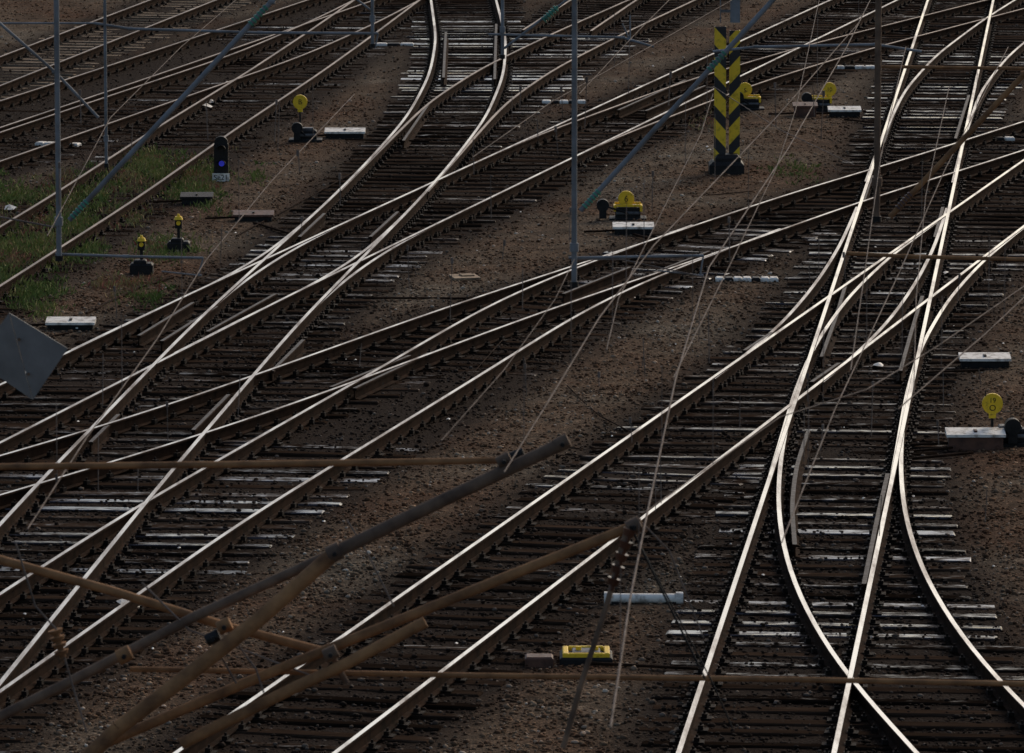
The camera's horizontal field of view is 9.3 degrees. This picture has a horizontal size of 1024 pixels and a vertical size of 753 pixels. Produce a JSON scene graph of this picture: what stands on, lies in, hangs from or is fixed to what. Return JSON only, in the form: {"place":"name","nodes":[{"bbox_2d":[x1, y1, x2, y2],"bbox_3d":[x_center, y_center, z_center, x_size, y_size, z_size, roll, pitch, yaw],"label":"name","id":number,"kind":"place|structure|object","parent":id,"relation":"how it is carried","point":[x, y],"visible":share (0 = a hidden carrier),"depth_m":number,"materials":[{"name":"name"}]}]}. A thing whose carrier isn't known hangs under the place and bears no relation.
{"place":"outdoors","nodes":[
{"label":"outdoors","id":0,"kind":"place"},
{"bbox_2d":[0,313,67,399],"bbox_3d":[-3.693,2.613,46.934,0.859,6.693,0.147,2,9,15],"label":"diamond sign","id":1,"kind":"object","parent":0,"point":[39,354],"visible":1,"depth_m":46.47,"materials":[{"name":"grey metal"}]},
{"bbox_2d":[0,0,1023,752],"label":"ground","id":2,"kind":"structure","parent":0,"point":[664,62],"depth_m":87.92,"materials":[{"name":"brown gravel"}]},
{"bbox_2d":[35,141,81,146],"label":"fouling point marker","id":3,"kind":"object","parent":2,"relation":"on","point":[42,143],"visible":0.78,"depth_m":117.05,"materials":[{"name":"white concrete"}]},
{"bbox_2d":[29,317,95,330],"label":"point machine","id":4,"kind":"object","parent":2,"relation":"on","point":[73,323],"visible":0.91,"depth_m":92.44,"materials":[{"name":"white metal"}]},
{"bbox_2d":[0,0,250,97],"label":"railway track","id":5,"kind":"structure","parent":2,"relation":"on","point":[74,60],"depth_m":137.52,"materials":[{"name":"metal"}]},
{"bbox_2d":[130,235,153,274],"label":"point lamp","id":6,"kind":"object","parent":2,"relation":"on","point":[142,266],"visible":1,"depth_m":98.66,"materials":[{"name":"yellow metal"}]},
{"bbox_2d":[167,214,189,251],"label":"point lamp","id":7,"kind":"object","parent":2,"relation":"on","point":[173,242],"visible":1,"depth_m":101.38,"materials":[{"name":"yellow metal"}]},
{"bbox_2d":[153,192,213,204],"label":"point machine","id":8,"kind":"object","parent":2,"relation":"on","point":[187,198],"visible":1,"depth_m":107.75,"materials":[{"name":"grey metal"}]},
{"bbox_2d":[0,0,396,131],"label":"railway track","id":9,"kind":"structure","parent":2,"relation":"on","point":[31,95],"depth_m":132.41,"materials":[{"name":"silver metal"}]},
{"bbox_2d":[0,0,428,318],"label":"railway track","id":10,"kind":"structure","parent":2,"relation":"on","point":[283,54],"depth_m":122.19,"materials":[{"name":"metal"}]},
{"bbox_2d":[0,0,432,171],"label":"railway track","id":11,"kind":"structure","parent":2,"relation":"on","point":[114,126],"depth_m":123.59,"materials":[{"name":"silver metal"}]},
{"bbox_2d":[212,136,229,181],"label":"dwarf signal","id":12,"kind":"object","parent":2,"relation":"on","point":[221,170],"visible":1,"depth_m":111.26,"materials":[{"name":"black metal"}]},
{"bbox_2d":[205,210,273,221],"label":"point machine","id":13,"kind":"object","parent":2,"relation":"on","point":[258,215],"visible":0.9,"depth_m":105.43,"materials":[{"name":"grey metal"}]},
{"bbox_2d":[75,167,456,361],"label":"railway track","id":14,"kind":"structure","parent":2,"relation":"on","point":[357,257],"depth_m":99.77,"materials":[{"name":"silver metal"}]},
{"bbox_2d":[289,93,322,141],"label":"switch stand","id":15,"kind":"object","parent":2,"relation":"on","point":[302,133],"visible":0.99,"depth_m":117.61,"materials":[{"name":"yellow metal"}]},
{"bbox_2d":[0,0,630,752],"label":"railway track","id":16,"kind":"structure","parent":2,"relation":"on","point":[72,604],"depth_m":88.08,"materials":[{"name":"metal"}]},
{"bbox_2d":[185,205,475,356],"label":"railway track","id":17,"kind":"structure","parent":2,"relation":"on","point":[363,273],"depth_m":98.86,"materials":[{"name":"silver metal"}]},
{"bbox_2d":[317,128,365,138],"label":"point machine","id":18,"kind":"object","parent":2,"relation":"on","point":[345,133],"visible":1,"depth_m":118.14,"materials":[{"name":"white metal"}]},
{"bbox_2d":[0,225,787,709],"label":"railway track","id":19,"kind":"structure","parent":2,"relation":"on","point":[122,613],"depth_m":80.68,"materials":[{"name":"metal"}]},
{"bbox_2d":[376,43,413,45],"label":"fouling point marker","id":20,"kind":"object","parent":2,"relation":"on","point":[394,44],"visible":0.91,"depth_m":136.70,"materials":[{"name":"white concrete"}]},
{"bbox_2d":[0,102,830,322],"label":"weeds","id":21,"kind":"object","parent":2,"relation":"on","point":[155,166],"visible":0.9,"depth_m":105.81,"materials":[{"name":"green plant"}]},
{"bbox_2d":[448,273,480,279],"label":"wooden board","id":22,"kind":"object","parent":2,"relation":"on","point":[468,276],"visible":0.94,"depth_m":98.16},
{"bbox_2d":[0,0,946,454],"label":"railway track","id":23,"kind":"structure","parent":2,"relation":"on","point":[88,404],"depth_m":112.01,"materials":[{"name":"silver metal"}]},
{"bbox_2d":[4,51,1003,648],"bbox_3d":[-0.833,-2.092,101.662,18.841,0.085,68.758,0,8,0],"label":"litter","id":24,"kind":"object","parent":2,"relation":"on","point":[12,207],"visible":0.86,"depth_m":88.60,"materials":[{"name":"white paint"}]},
{"bbox_2d":[0,121,1023,509],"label":"railway track","id":25,"kind":"structure","parent":2,"relation":"on","point":[422,325],"depth_m":92.61,"materials":[{"name":"metal"}]},
{"bbox_2d":[88,24,970,597],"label":"check rails","id":26,"kind":"object","parent":25,"relation":"on","point":[298,352],"visible":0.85,"depth_m":91.33,"materials":[{"name":"metal"}]},
{"bbox_2d":[0,0,1023,286],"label":"catenary portal","id":27,"kind":"object","parent":2,"relation":"on","point":[574,244],"visible":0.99,"depth_m":58.26,"materials":[{"name":"grey metal"}]},
{"bbox_2d":[1,0,1023,167],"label":"catenary portal","id":28,"kind":"object","parent":2,"relation":"on","point":[372,33],"visible":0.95,"depth_m":80.21,"materials":[{"name":"grey metal"}]},
{"bbox_2d":[49,119,984,669],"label":"point rodding","id":29,"kind":"object","parent":2,"relation":"on","point":[567,385],"visible":0.84,"depth_m":91.83,"materials":[{"name":"metal"}]},
{"bbox_2d":[341,0,728,199],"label":"railway track","id":30,"kind":"structure","parent":2,"relation":"on","point":[541,44],"depth_m":135.44,"materials":[{"name":"silver metal"}]},
{"bbox_2d":[542,100,584,103],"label":"fouling point marker","id":31,"kind":"object","parent":2,"relation":"on","point":[563,101],"visible":0.84,"depth_m":124.62,"materials":[{"name":"white concrete"}]},
{"bbox_2d":[525,646,612,667],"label":"track junction box","id":32,"kind":"object","parent":2,"relation":"on","point":[574,655],"visible":0.86,"depth_m":66.91,"materials":[{"name":"yellow metal"}]},
{"bbox_2d":[518,0,649,36],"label":"railway track","id":33,"kind":"structure","parent":2,"relation":"on","point":[624,12],"depth_m":142.81,"materials":[{"name":"metal"}]},
{"bbox_2d":[154,159,1023,752],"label":"railway track","id":34,"kind":"structure","parent":2,"relation":"on","point":[396,715],"depth_m":72.22,"materials":[{"name":"metal"}]},
{"bbox_2d":[584,222,653,235],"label":"point machine","id":35,"kind":"object","parent":2,"relation":"on","point":[640,228],"visible":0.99,"depth_m":103.62,"materials":[{"name":"white metal"}]},
{"bbox_2d":[597,189,646,219],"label":"switch stand","id":36,"kind":"object","parent":2,"relation":"on","point":[625,198],"visible":1,"depth_m":105.53,"materials":[{"name":"yellow metal"}]},
{"bbox_2d":[604,591,682,604],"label":"white pipe marker","id":37,"kind":"object","parent":2,"relation":"on","point":[677,598],"visible":0.81,"depth_m":70.39,"materials":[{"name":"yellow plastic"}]},
{"bbox_2d":[708,0,743,174],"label":"catenary mast","id":38,"kind":"object","parent":2,"relation":"on","point":[720,162],"visible":0.98,"depth_m":112.41,"materials":[{"name":"yellow metal"}]},
{"bbox_2d":[715,276,777,281],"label":"fouling point marker","id":39,"kind":"object","parent":2,"relation":"on","point":[752,278],"visible":0.98,"depth_m":97.85,"materials":[{"name":"white concrete"}]},
{"bbox_2d":[480,0,1023,173],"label":"railway track","id":40,"kind":"structure","parent":2,"relation":"on","point":[640,132],"depth_m":129.52,"materials":[{"name":"silver metal"}]},
{"bbox_2d":[740,81,764,110],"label":"switch stand","id":41,"kind":"object","parent":2,"relation":"on","point":[749,100],"visible":0.87,"depth_m":123.24,"materials":[{"name":"yellow metal"}]},
{"bbox_2d":[768,102,817,116],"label":"point machine","id":42,"kind":"object","parent":2,"relation":"on","point":[803,109],"visible":0.81,"depth_m":122.06,"materials":[{"name":"grey metal"}]},
{"bbox_2d":[580,0,1023,752],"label":"railway track","id":43,"kind":"structure","parent":2,"relation":"on","point":[702,696],"depth_m":79.99,"materials":[{"name":"metal"}]},
{"bbox_2d":[801,81,835,111],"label":"switch stand","id":44,"kind":"object","parent":2,"relation":"on","point":[829,88],"visible":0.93,"depth_m":123.09,"materials":[{"name":"yellow metal"}]},
{"bbox_2d":[714,207,951,393],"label":"railway track","id":45,"kind":"structure","parent":2,"relation":"on","point":[804,303],"depth_m":95.38,"materials":[{"name":"silver metal"}]},
{"bbox_2d":[816,106,861,117],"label":"point machine","id":46,"kind":"object","parent":2,"relation":"on","point":[846,111],"visible":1,"depth_m":122.07,"materials":[{"name":"white metal"}]},
{"bbox_2d":[835,65,874,68],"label":"fouling point marker","id":47,"kind":"object","parent":2,"relation":"on","point":[856,67],"visible":0.92,"depth_m":131.64,"materials":[{"name":"white concrete"}]},
{"bbox_2d":[757,222,1023,499],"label":"railway track","id":48,"kind":"structure","parent":2,"relation":"on","point":[877,275],"depth_m":93.75,"materials":[{"name":"silver metal"}]},
{"bbox_2d":[769,382,1023,752],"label":"railway track","id":49,"kind":"structure","parent":2,"relation":"on","point":[1010,701],"depth_m":69.59,"materials":[{"name":"silver metal"}]},
{"bbox_2d":[859,0,1023,191],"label":"railway track","id":50,"kind":"structure","parent":2,"relation":"on","point":[918,80],"depth_m":128.88,"materials":[{"name":"silver metal"}]},
{"bbox_2d":[909,427,1005,450],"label":"point machine","id":51,"kind":"object","parent":2,"relation":"on","point":[974,438],"visible":1,"depth_m":81.32,"materials":[{"name":"white metal"}]},
{"bbox_2d":[927,352,1010,368],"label":"point machine","id":52,"kind":"object","parent":2,"relation":"on","point":[974,360],"visible":0.99,"depth_m":88.61,"materials":[{"name":"white metal"}]},
{"bbox_2d":[982,391,1023,446],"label":"switch stand","id":53,"kind":"object","parent":2,"relation":"on","point":[992,404],"visible":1,"depth_m":81.59,"materials":[{"name":"yellow metal"}]},
{"bbox_2d":[995,136,1014,140],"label":"fouling point marker","id":54,"kind":"object","parent":2,"relation":"on","point":[1006,138],"visible":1,"depth_m":117.92,"materials":[{"name":"white concrete"}]},
{"label":"surrounding ground","id":55,"kind":"structure","parent":0,"visible":0},
{"bbox_2d":[0,433,1023,752],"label":"catenary cantilever","id":56,"kind":"object","parent":55,"relation":"on","point":[304,573],"visible":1,"depth_m":40.70,"materials":[{"name":"orange metal"}]},
{"bbox_2d":[27,0,1023,728],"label":"overhead contact wires","id":57,"kind":"object","parent":56,"relation":"hanging from","point":[695,310],"visible":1,"depth_m":47.90,"materials":[{"name":"grey metal"}]},
{"bbox_2d":[55,7,1005,661],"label":"catenary droppers","id":58,"kind":"object","parent":57,"relation":"hanging from","point":[571,279],"visible":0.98,"depth_m":53.56,"materials":[{"name":"grey metal"}]}
]}

